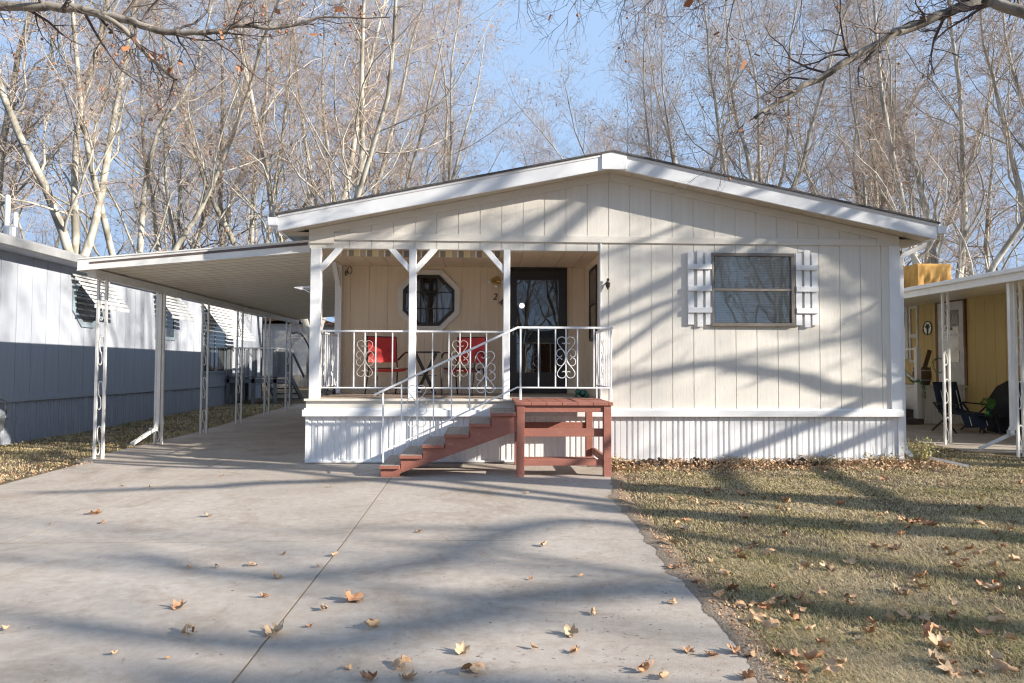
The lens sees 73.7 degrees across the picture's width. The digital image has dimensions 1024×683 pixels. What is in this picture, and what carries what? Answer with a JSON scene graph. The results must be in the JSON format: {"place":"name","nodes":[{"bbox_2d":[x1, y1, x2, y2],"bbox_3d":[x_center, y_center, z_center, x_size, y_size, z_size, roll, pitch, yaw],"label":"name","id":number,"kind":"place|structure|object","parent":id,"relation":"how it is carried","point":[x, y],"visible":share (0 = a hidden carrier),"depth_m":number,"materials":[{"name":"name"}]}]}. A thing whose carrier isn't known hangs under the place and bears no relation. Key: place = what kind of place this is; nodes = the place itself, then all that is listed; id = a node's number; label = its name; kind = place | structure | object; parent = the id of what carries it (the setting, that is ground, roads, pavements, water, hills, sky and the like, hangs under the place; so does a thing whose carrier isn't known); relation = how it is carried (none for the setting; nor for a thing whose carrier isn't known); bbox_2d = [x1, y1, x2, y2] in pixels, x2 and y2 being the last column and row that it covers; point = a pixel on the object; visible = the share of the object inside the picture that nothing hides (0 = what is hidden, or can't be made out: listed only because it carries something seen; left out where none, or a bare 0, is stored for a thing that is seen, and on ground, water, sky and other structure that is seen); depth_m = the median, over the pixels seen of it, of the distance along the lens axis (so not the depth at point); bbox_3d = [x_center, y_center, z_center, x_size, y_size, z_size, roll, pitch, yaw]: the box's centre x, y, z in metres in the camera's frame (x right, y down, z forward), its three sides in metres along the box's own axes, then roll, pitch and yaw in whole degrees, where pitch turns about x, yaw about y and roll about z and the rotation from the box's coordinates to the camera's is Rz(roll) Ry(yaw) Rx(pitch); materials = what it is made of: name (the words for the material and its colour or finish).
{"place":"outdoors","nodes":[
{"label":"outdoors","id":0,"kind":"place"},
{"bbox_2d":[0,461,222,543],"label":"driveway","id":1,"kind":"structure","parent":0,"point":[33,505],"depth_m":7.38,"materials":[{"name":"concrete"}]},
{"bbox_2d":[0,404,292,480],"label":"grass","id":2,"kind":"structure","parent":0,"point":[177,416],"depth_m":12.81,"materials":[{"name":"plant"}]},
{"bbox_2d":[0,541,342,682],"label":"driveway","id":3,"kind":"structure","parent":0,"point":[74,638],"depth_m":3.83,"materials":[{"name":"concrete"}]},
{"bbox_2d":[75,433,304,462],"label":"driveway","id":4,"kind":"structure","parent":0,"point":[237,446],"depth_m":10.98,"materials":[{"name":"concrete"}]},
{"bbox_2d":[77,240,334,458],"bbox_3d":[-4.665,0.315,14.894,3.205,3.125,10.807,0,-2,-2],"label":"carport","id":5,"kind":"object","parent":4,"relation":"on","point":[263,279],"visible":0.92,"depth_m":11.52,"materials":[{"name":"paint"}]},
{"bbox_2d":[130,428,155,445],"bbox_3d":[-6.125,1.581,11.338,0.387,0.281,0.103,2,-3,-42],"label":"downspout extension","id":6,"kind":"object","parent":5,"relation":"attached to","point":[143,436],"visible":1,"depth_m":11.32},
{"bbox_2d":[14,460,390,542],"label":"driveway","id":7,"kind":"structure","parent":0,"point":[293,501],"depth_m":6.46,"materials":[{"name":"concrete"}]},
{"bbox_2d":[13,461,391,682],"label":"driveway joint sand","id":8,"kind":"structure","parent":0,"point":[250,660],"depth_m":4.20,"materials":[{"name":"grey sand"}]},
{"bbox_2d":[195,404,305,432],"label":"driveway","id":9,"kind":"structure","parent":0,"point":[287,420],"depth_m":15.42,"materials":[{"name":"concrete"}]},
{"bbox_2d":[346,462,644,540],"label":"driveway","id":10,"kind":"structure","parent":0,"point":[403,507],"depth_m":6.58,"materials":[{"name":"concrete"}]},
{"bbox_2d":[374,326,612,476],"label":"wooden steps","id":11,"kind":"structure","parent":10,"relation":"on","point":[482,430],"depth_m":8.42,"materials":[{"name":"red wood"}]},
{"bbox_2d":[234,540,757,682],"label":"driveway","id":12,"kind":"structure","parent":0,"point":[415,596],"depth_m":3.63,"materials":[{"name":"concrete"}]},
{"bbox_2d":[264,620,283,635],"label":"fallen leaf","id":13,"kind":"object","parent":12,"relation":"on","point":[272,630],"visible":1,"depth_m":3.44,"materials":[{"name":"beige plant"}]},
{"bbox_2d":[344,587,367,601],"bbox_3d":[-0.915,1.458,3.945,0.137,0.055,0.177,20,3,-36],"label":"fallen leaf","id":14,"kind":"object","parent":12,"relation":"on","point":[357,596],"visible":1,"depth_m":3.95,"materials":[{"name":"brown plant"}]},
{"bbox_2d":[2,475,743,682],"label":"debris","id":15,"kind":"object","parent":12,"relation":"on","point":[473,609],"visible":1,"depth_m":3.80,"materials":[{"name":"brown plant"}]},
{"bbox_2d":[391,654,412,669],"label":"fallen leaf","id":16,"kind":"object","parent":12,"relation":"on","point":[401,661],"visible":1,"depth_m":3.06,"materials":[{"name":"beige plant"}]},
{"bbox_2d":[564,623,578,638],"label":"fallen leaf","id":17,"kind":"object","parent":12,"relation":"on","point":[571,631],"visible":1,"depth_m":3.44,"materials":[{"name":"beige plant"}]},
{"bbox_2d":[0,386,1023,682],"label":"ground","id":18,"kind":"structure","parent":0,"point":[738,532],"depth_m":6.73,"materials":[{"name":"plant"}]},
{"bbox_2d":[0,396,8,431],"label":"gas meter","id":19,"kind":"object","parent":18,"relation":"on","point":[3,415],"visible":1,"depth_m":11.18,"materials":[{"name":"grey metal"}]},
{"bbox_2d":[0,54,129,248],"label":"sycamore tree","id":20,"kind":"object","parent":18,"relation":"on","point":[34,230],"visible":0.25,"depth_m":46.78,"materials":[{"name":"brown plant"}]},
{"bbox_2d":[0,0,166,241],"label":"sycamore tree","id":21,"kind":"object","parent":18,"relation":"on","point":[16,168],"visible":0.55,"depth_m":23.27,"materials":[{"name":"beige plant"}]},
{"bbox_2d":[39,62,212,256],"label":"sycamore tree","id":22,"kind":"object","parent":18,"relation":"on","point":[87,224],"visible":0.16,"depth_m":48.73,"materials":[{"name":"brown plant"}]},
{"bbox_2d":[0,195,262,445],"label":"mobile home","id":23,"kind":"object","parent":18,"relation":"on","point":[48,297],"visible":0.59,"depth_m":13.94,"materials":[{"name":"grey metal"}]},
{"bbox_2d":[72,275,102,327],"bbox_3d":[-8.753,-0.819,14.098,0.030,1.060,1.060,0,-2,-2],"label":"window","id":24,"kind":"structure","parent":23,"relation":"in","point":[83,309],"depth_m":13.94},
{"bbox_2d":[154,293,175,340],"bbox_3d":[-8.895,-0.643,17.541,0.025,1.200,1.100,0,-2,-2],"label":"window","id":25,"kind":"structure","parent":23,"relation":"in","point":[170,331],"depth_m":17.75,"materials":[{"name":"grey glass"}]},
{"bbox_2d":[203,304,226,373],"bbox_3d":[-9.028,-0.050,20.769,0.025,2.050,1.800,0,-2,-2],"label":"window","id":26,"kind":"structure","parent":23,"relation":"in","point":[217,338],"depth_m":20.77,"materials":[{"name":"grey glass"}]},
{"bbox_2d":[0,0,265,256],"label":"sycamore tree","id":27,"kind":"object","parent":18,"relation":"on","point":[38,178],"visible":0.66,"depth_m":21.76,"materials":[{"name":"beige plant"}]},
{"bbox_2d":[41,9,289,253],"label":"sycamore tree","id":28,"kind":"object","parent":18,"relation":"on","point":[181,221],"visible":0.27,"depth_m":46.44,"materials":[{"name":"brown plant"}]},
{"bbox_2d":[0,0,337,352],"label":"sycamore tree","id":29,"kind":"object","parent":18,"relation":"on","point":[81,107],"visible":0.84,"depth_m":22.93,"materials":[{"name":"beige plant"}]},
{"bbox_2d":[0,0,352,252],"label":"sycamore tree","id":30,"kind":"object","parent":18,"relation":"on","point":[143,147],"visible":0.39,"depth_m":29.61,"materials":[{"name":"beige plant"}]},
{"bbox_2d":[0,0,422,125],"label":"sycamore tree","id":31,"kind":"object","parent":18,"relation":"on","point":[111,18],"visible":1,"depth_m":6.59,"materials":[{"name":"brown plant"}]},
{"bbox_2d":[84,0,372,247],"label":"sycamore tree","id":32,"kind":"object","parent":18,"relation":"on","point":[230,235],"visible":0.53,"depth_m":28.49,"materials":[{"name":"beige plant"}]},
{"bbox_2d":[168,132,309,247],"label":"sycamore tree","id":33,"kind":"object","parent":18,"relation":"on","point":[247,231],"visible":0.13,"depth_m":61.07,"materials":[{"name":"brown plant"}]},
{"bbox_2d":[226,332,308,404],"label":"side deck","id":34,"kind":"structure","parent":18,"relation":"on","point":[278,362],"depth_m":21.60,"materials":[{"name":"white metal"}]},
{"bbox_2d":[108,0,440,317],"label":"sycamore tree","id":35,"kind":"object","parent":18,"relation":"on","point":[228,209],"visible":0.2,"depth_m":33.15,"materials":[{"name":"beige plant"}]},
{"bbox_2d":[246,127,342,242],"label":"sycamore tree","id":36,"kind":"object","parent":18,"relation":"on","point":[299,184],"visible":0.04,"depth_m":65.72,"materials":[{"name":"brown plant"}]},
{"bbox_2d":[262,317,334,386],"bbox_3d":[-13.074,0.612,36.405,9.400,3.520,6.600,0,-2,-2],"label":"home","id":37,"kind":"object","parent":18,"relation":"on","point":[278,331],"visible":0.04,"depth_m":33.59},
{"bbox_2d":[274,331,291,348],"bbox_3d":[-11.256,0.374,33.537,0.800,1.800,0.050,0,-2,-2],"label":"window","id":38,"kind":"structure","parent":37,"relation":"in","point":[280,343],"depth_m":33.53,"materials":[{"name":"grey glass"}]},
{"bbox_2d":[121,0,538,394],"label":"sycamore tree","id":39,"kind":"object","parent":18,"relation":"on","point":[363,165],"visible":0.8,"depth_m":24.63,"materials":[{"name":"beige plant"}]},
{"bbox_2d":[221,0,471,205],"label":"sycamore tree","id":40,"kind":"object","parent":18,"relation":"on","point":[328,144],"visible":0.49,"depth_m":29.95,"materials":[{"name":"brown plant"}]},
{"bbox_2d":[219,0,489,205],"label":"sycamore tree","id":41,"kind":"object","parent":18,"relation":"on","point":[401,185],"visible":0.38,"depth_m":33.18,"materials":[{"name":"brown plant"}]},
{"bbox_2d":[367,77,478,191],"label":"sycamore tree","id":42,"kind":"object","parent":18,"relation":"on","point":[415,168],"visible":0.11,"depth_m":54.47,"materials":[{"name":"brown plant"}]},
{"bbox_2d":[300,0,548,205],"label":"sycamore tree","id":43,"kind":"object","parent":18,"relation":"on","point":[460,150],"visible":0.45,"depth_m":37.48,"materials":[{"name":"beige plant"}]},
{"bbox_2d":[476,100,630,170],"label":"sycamore tree","id":44,"kind":"object","parent":18,"relation":"on","point":[529,152],"visible":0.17,"depth_m":49.43,"materials":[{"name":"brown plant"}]},
{"bbox_2d":[522,107,629,163],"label":"sycamore tree","id":45,"kind":"object","parent":18,"relation":"on","point":[601,127],"visible":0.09,"depth_m":48.75,"materials":[{"name":"brown plant"}]},
{"bbox_2d":[267,150,946,462],"bbox_3d":[1.040,-0.150,18.357,9.443,4.353,18.035,0,-2,-2],"label":"mobile home","id":46,"kind":"object","parent":18,"relation":"on","point":[759,320],"visible":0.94,"depth_m":9.74,"materials":[{"name":"beige"}]},
{"bbox_2d":[364,336,407,395],"bbox_3d":[-1.921,0.367,10.535,0.578,0.917,0.664,1,-2,-29],"label":"patio chair","id":47,"kind":"object","parent":46,"relation":"on","point":[383,348],"visible":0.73,"depth_m":10.75,"materials":[{"name":"fabric"}]},
{"bbox_2d":[416,351,440,394],"bbox_3d":[-1.338,0.497,10.704,0.410,0.679,0.320,0,-2,-2],"label":"folding table","id":48,"kind":"object","parent":46,"relation":"on","point":[425,376],"visible":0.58,"depth_m":10.58,"materials":[{"name":"metal"}]},
{"bbox_2d":[397,270,459,330],"bbox_3d":[-1.374,-0.678,11.264,1.020,1.020,0.045,0,-2,-2],"label":"octagonal window","id":49,"kind":"structure","parent":46,"relation":"in","point":[436,300],"depth_m":11.27,"materials":[{"name":"white metal"}]},
{"bbox_2d":[441,337,487,395],"bbox_3d":[-0.731,0.374,10.583,0.578,0.917,0.664,0,-2,18],"label":"patio chair","id":50,"kind":"object","parent":46,"relation":"on","point":[475,341],"visible":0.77,"depth_m":10.81,"materials":[{"name":"fabric"}]},
{"bbox_2d":[510,267,566,393],"bbox_3d":[0.424,-0.191,11.286,0.980,2.098,0.110,0,-2,-2],"label":"storm door","id":51,"kind":"structure","parent":46,"relation":"in","point":[538,295],"depth_m":11.29,"materials":[{"name":"brown metal"}]},
{"bbox_2d":[589,264,596,340],"bbox_3d":[1.239,-0.573,10.446,0.023,1.120,0.680,0,-2,-2],"label":"side window","id":52,"kind":"structure","parent":46,"relation":"in","point":[593,271],"depth_m":10.48,"materials":[{"name":"brown metal"}]},
{"bbox_2d":[711,253,794,326],"bbox_3d":[3.443,-0.739,9.758,1.205,1.050,0.045,0,-2,-2],"label":"window","id":53,"kind":"structure","parent":46,"relation":"in","point":[749,289],"depth_m":9.76,"materials":[{"name":"glass"}]},
{"bbox_2d":[491,34,727,166],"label":"sycamore tree","id":54,"kind":"object","parent":18,"relation":"on","point":[564,115],"visible":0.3,"depth_m":41.19,"materials":[{"name":"beige plant"}]},
{"bbox_2d":[628,457,671,467],"bbox_3d":[1.895,1.667,9.399,0.689,0.126,0.300,0,-2,-2],"label":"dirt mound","id":55,"kind":"object","parent":18,"relation":"on","point":[653,462],"visible":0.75,"depth_m":9.34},
{"bbox_2d":[588,110,730,171],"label":"sycamore tree","id":56,"kind":"object","parent":18,"relation":"on","point":[646,148],"visible":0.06,"depth_m":53.32,"materials":[{"name":"brown plant"}]},
{"bbox_2d":[570,0,804,187],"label":"sycamore tree","id":57,"kind":"object","parent":18,"relation":"on","point":[649,149],"visible":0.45,"depth_m":34.82,"materials":[{"name":"beige plant"}]},
{"bbox_2d":[607,472,801,682],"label":"soil edge","id":58,"kind":"object","parent":18,"relation":"on","point":[758,667],"visible":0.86,"depth_m":3.98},
{"bbox_2d":[614,470,813,682],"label":"leaf litter","id":59,"kind":"object","parent":58,"relation":"on","point":[804,679],"visible":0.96,"depth_m":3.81,"materials":[{"name":"brown plant"}]},
{"bbox_2d":[745,607,765,621],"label":"fallen leaf","id":60,"kind":"object","parent":58,"relation":"on","point":[757,614],"visible":1,"depth_m":3.65,"materials":[{"name":"beige plant"}]},
{"bbox_2d":[696,454,773,464],"bbox_3d":[3.141,1.649,9.570,1.080,0.135,0.588,-1,-2,20],"label":"weed plant","id":61,"kind":"object","parent":18,"relation":"on","point":[736,460],"visible":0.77,"depth_m":9.49,"materials":[{"name":"beige plant"}]},
{"bbox_2d":[597,0,903,199],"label":"sycamore tree","id":62,"kind":"object","parent":18,"relation":"on","point":[760,154],"visible":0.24,"depth_m":38.94,"materials":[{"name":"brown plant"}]},
{"bbox_2d":[607,0,899,203],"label":"sycamore tree","id":63,"kind":"object","parent":18,"relation":"on","point":[803,154],"visible":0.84,"depth_m":26.78,"materials":[{"name":"beige plant"}]},
{"bbox_2d":[506,0,1023,195],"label":"sycamore tree","id":64,"kind":"object","parent":18,"relation":"on","point":[1010,8],"visible":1,"depth_m":6.60,"materials":[{"name":"brown plant"}]},
{"bbox_2d":[761,617,779,629],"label":"fallen leaf","id":65,"kind":"object","parent":18,"relation":"on","point":[769,622],"visible":1,"depth_m":3.54,"materials":[{"name":"brown plant"}]},
{"bbox_2d":[611,463,961,474],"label":"leaf litter","id":66,"kind":"object","parent":18,"relation":"on","point":[868,466],"visible":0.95,"depth_m":9.12,"materials":[{"name":"brown plant"}]},
{"bbox_2d":[614,457,959,469],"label":"leaf litter","id":67,"kind":"object","parent":18,"relation":"on","point":[780,462],"visible":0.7,"depth_m":9.38,"materials":[{"name":"brown plant"}]},
{"bbox_2d":[803,648,823,659],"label":"fallen leaf","id":68,"kind":"object","parent":18,"relation":"on","point":[814,653],"visible":1,"depth_m":3.13,"materials":[{"name":"brown plant"}]},
{"bbox_2d":[787,454,849,464],"bbox_3d":[4.360,1.651,9.563,0.970,0.142,0.593,0,-2,-2],"label":"weed plant","id":69,"kind":"object","parent":18,"relation":"on","point":[821,459],"visible":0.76,"depth_m":9.50,"materials":[{"name":"beige plant"}]},
{"bbox_2d":[818,656,841,672],"bbox_3d":[1.399,1.442,3.034,0.111,0.039,0.144,-27,-6,-12],"label":"fallen leaf","id":70,"kind":"object","parent":18,"relation":"on","point":[831,664],"visible":1,"depth_m":3.03,"materials":[{"name":"brown plant"}]},
{"bbox_2d":[729,0,981,255],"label":"sycamore tree","id":71,"kind":"object","parent":18,"relation":"on","point":[875,200],"visible":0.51,"depth_m":30.34,"materials":[{"name":"beige plant"}]},
{"bbox_2d":[792,96,938,263],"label":"sycamore tree","id":72,"kind":"object","parent":18,"relation":"on","point":[839,166],"visible":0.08,"depth_m":49.72,"materials":[{"name":"brown plant"}]},
{"bbox_2d":[711,0,1023,214],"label":"sycamore tree","id":73,"kind":"object","parent":18,"relation":"on","point":[883,177],"visible":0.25,"depth_m":34.07,"materials":[{"name":"brown plant"}]},
{"bbox_2d":[864,452,904,464],"bbox_3d":[5.255,1.650,9.556,0.756,0.175,0.464,0,-2,-2],"label":"weed plant","id":74,"kind":"object","parent":18,"relation":"on","point":[885,458],"visible":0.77,"depth_m":9.53,"materials":[{"name":"beige plant"}]},
{"bbox_2d":[779,13,1014,272],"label":"sycamore tree","id":75,"kind":"object","parent":18,"relation":"on","point":[933,218],"visible":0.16,"depth_m":46.06,"materials":[{"name":"brown plant"}]},
{"bbox_2d":[795,0,1023,278],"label":"sycamore tree","id":76,"kind":"object","parent":18,"relation":"on","point":[963,232],"visible":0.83,"depth_m":24.83,"materials":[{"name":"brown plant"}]},
{"bbox_2d":[796,0,1023,271],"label":"sycamore tree","id":77,"kind":"object","parent":18,"relation":"on","point":[934,208],"visible":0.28,"depth_m":31.64,"materials":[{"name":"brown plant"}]},
{"bbox_2d":[902,436,943,464],"bbox_3d":[5.741,1.516,9.556,0.607,0.419,0.298,0,-2,18],"label":"weed plant","id":78,"kind":"object","parent":18,"relation":"on","point":[922,454],"visible":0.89,"depth_m":9.55,"materials":[{"name":"green plant"}]},
{"bbox_2d":[921,618,932,640],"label":"fallen leaf","id":79,"kind":"object","parent":18,"relation":"on","point":[927,626],"visible":0.87,"depth_m":3.46,"materials":[{"name":"brown plant"}]},
{"bbox_2d":[856,0,1023,235],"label":"sycamore tree","id":80,"kind":"object","parent":18,"relation":"on","point":[1006,130],"visible":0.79,"depth_m":26.16,"materials":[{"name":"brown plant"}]},
{"bbox_2d":[928,631,953,645],"bbox_3d":[2.080,1.448,3.311,0.116,0.049,0.135,0,-2,9],"label":"fallen leaf","id":81,"kind":"object","parent":18,"relation":"on","point":[939,639],"visible":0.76,"depth_m":3.33,"materials":[{"name":"beige plant"}]},
{"bbox_2d":[872,1,1023,272],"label":"sycamore tree","id":82,"kind":"object","parent":18,"relation":"on","point":[987,233],"visible":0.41,"depth_m":28.74,"materials":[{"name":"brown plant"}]},
{"bbox_2d":[904,291,1023,412],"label":"mobile home","id":83,"kind":"object","parent":18,"relation":"on","point":[979,349],"visible":0.15,"depth_m":15.91,"materials":[{"name":"yellow"}]},
{"bbox_2d":[904,305,918,361],"bbox_3d":[10.550,-0.177,18.574,0.030,1.500,1.570,0,-2,-2],"label":"window","id":84,"kind":"structure","parent":83,"relation":"in","point":[907,331],"depth_m":18.12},
{"bbox_2d":[903,264,951,287],"bbox_3d":[10.909,-1.573,18.122,0.976,0.860,0.979,0,-2,-2],"label":"covered cooler","id":85,"kind":"object","parent":83,"relation":"on","point":[917,274],"visible":0.62,"depth_m":17.68,"materials":[{"name":"yellow fabric"}]},
{"bbox_2d":[937,301,964,384],"bbox_3d":[10.632,0.044,16.536,0.025,1.990,0.930,0,-2,-2],"label":"door","id":86,"kind":"structure","parent":83,"relation":"in","point":[956,308],"depth_m":16.40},
{"bbox_2d":[907,99,1023,277],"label":"sycamore tree","id":87,"kind":"object","parent":18,"relation":"on","point":[965,267],"visible":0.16,"depth_m":49.58,"materials":[{"name":"brown plant"}]},
{"bbox_2d":[972,197,1023,272],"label":"sycamore tree","id":88,"kind":"object","parent":18,"relation":"on","point":[1006,237],"visible":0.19,"depth_m":72.55,"materials":[{"name":"brown plant"}]},
{"bbox_2d":[991,659,1021,671],"bbox_3d":[2.196,1.442,3.045,0.048,0.041,0.124,2,-3,-37],"label":"fallen leaf","id":89,"kind":"object","parent":18,"relation":"on","point":[1005,666],"visible":1,"depth_m":3.02,"materials":[{"name":"beige plant"}]},
{"bbox_2d":[0,0,1023,321],"label":"sky","id":90,"kind":"structure","parent":0,"point":[528,51],"materials":[{"name":"blue"}]},
{"bbox_2d":[912,350,931,384],"bbox_3d":[9.753,0.612,16.244,0.400,0.845,0.394,-1,-3,38],"label":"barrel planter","id":91,"kind":"object","parent":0,"point":[926,375],"visible":0.62,"depth_m":16.08,"materials":[{"name":"brown wood"}]},
{"bbox_2d":[906,424,1021,452],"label":"patio slab","id":92,"kind":"structure","parent":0,"point":[969,439],"depth_m":12.96,"materials":[{"name":"concrete"}]},
{"bbox_2d":[905,347,966,424],"bbox_3d":[9.521,1.100,17.354,2.130,1.850,3.270,0,-2,-2],"label":"entry landing","id":93,"kind":"object","parent":92,"relation":"on","point":[921,409],"visible":0.15,"depth_m":15.97,"materials":[{"name":"white paint"}]},
{"bbox_2d":[931,382,989,433],"bbox_3d":[9.303,1.381,14.149,0.810,1.069,0.895,1,-2,-14],"label":"camp chair","id":94,"kind":"object","parent":92,"relation":"on","point":[971,419],"visible":0.71,"depth_m":14.27,"materials":[{"name":"blue fabric"}]},
{"bbox_2d":[904,266,1023,456],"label":"carport","id":95,"kind":"object","parent":92,"relation":"on","point":[1010,282],"visible":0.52,"depth_m":10.89,"materials":[{"name":"white metal"}]},
{"bbox_2d":[978,430,1014,449],"bbox_3d":[7.416,1.508,10.440,0.471,0.330,0.133,-1,-2,24],"label":"downspout trough","id":96,"kind":"object","parent":95,"relation":"attached to","point":[999,439],"visible":1,"depth_m":10.44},
{"bbox_2d":[978,414,1005,434],"bbox_3d":[9.693,1.697,13.849,0.540,0.410,0.540,0,-2,-2],"label":"side table","id":97,"kind":"object","parent":92,"relation":"on","point":[992,416],"visible":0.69,"depth_m":13.74,"materials":[{"name":"black plastic"}]},
{"bbox_2d":[980,397,995,414],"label":"topiary","id":98,"kind":"object","parent":97,"relation":"on","point":[989,406],"visible":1,"depth_m":13.82,"materials":[{"name":"green plant"}]},
{"bbox_2d":[987,380,1021,433],"bbox_3d":[10.467,1.354,14.068,0.933,1.108,0.750,0,-2,-2],"label":"covered grill","id":99,"kind":"object","parent":92,"relation":"on","point":[1000,394],"visible":0.4,"depth_m":14.03,"materials":[{"name":"black fabric"}]},
{"bbox_2d":[904,441,1023,481],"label":"grass","id":100,"kind":"structure","parent":0,"point":[970,455],"depth_m":10.30,"materials":[{"name":"plant"}]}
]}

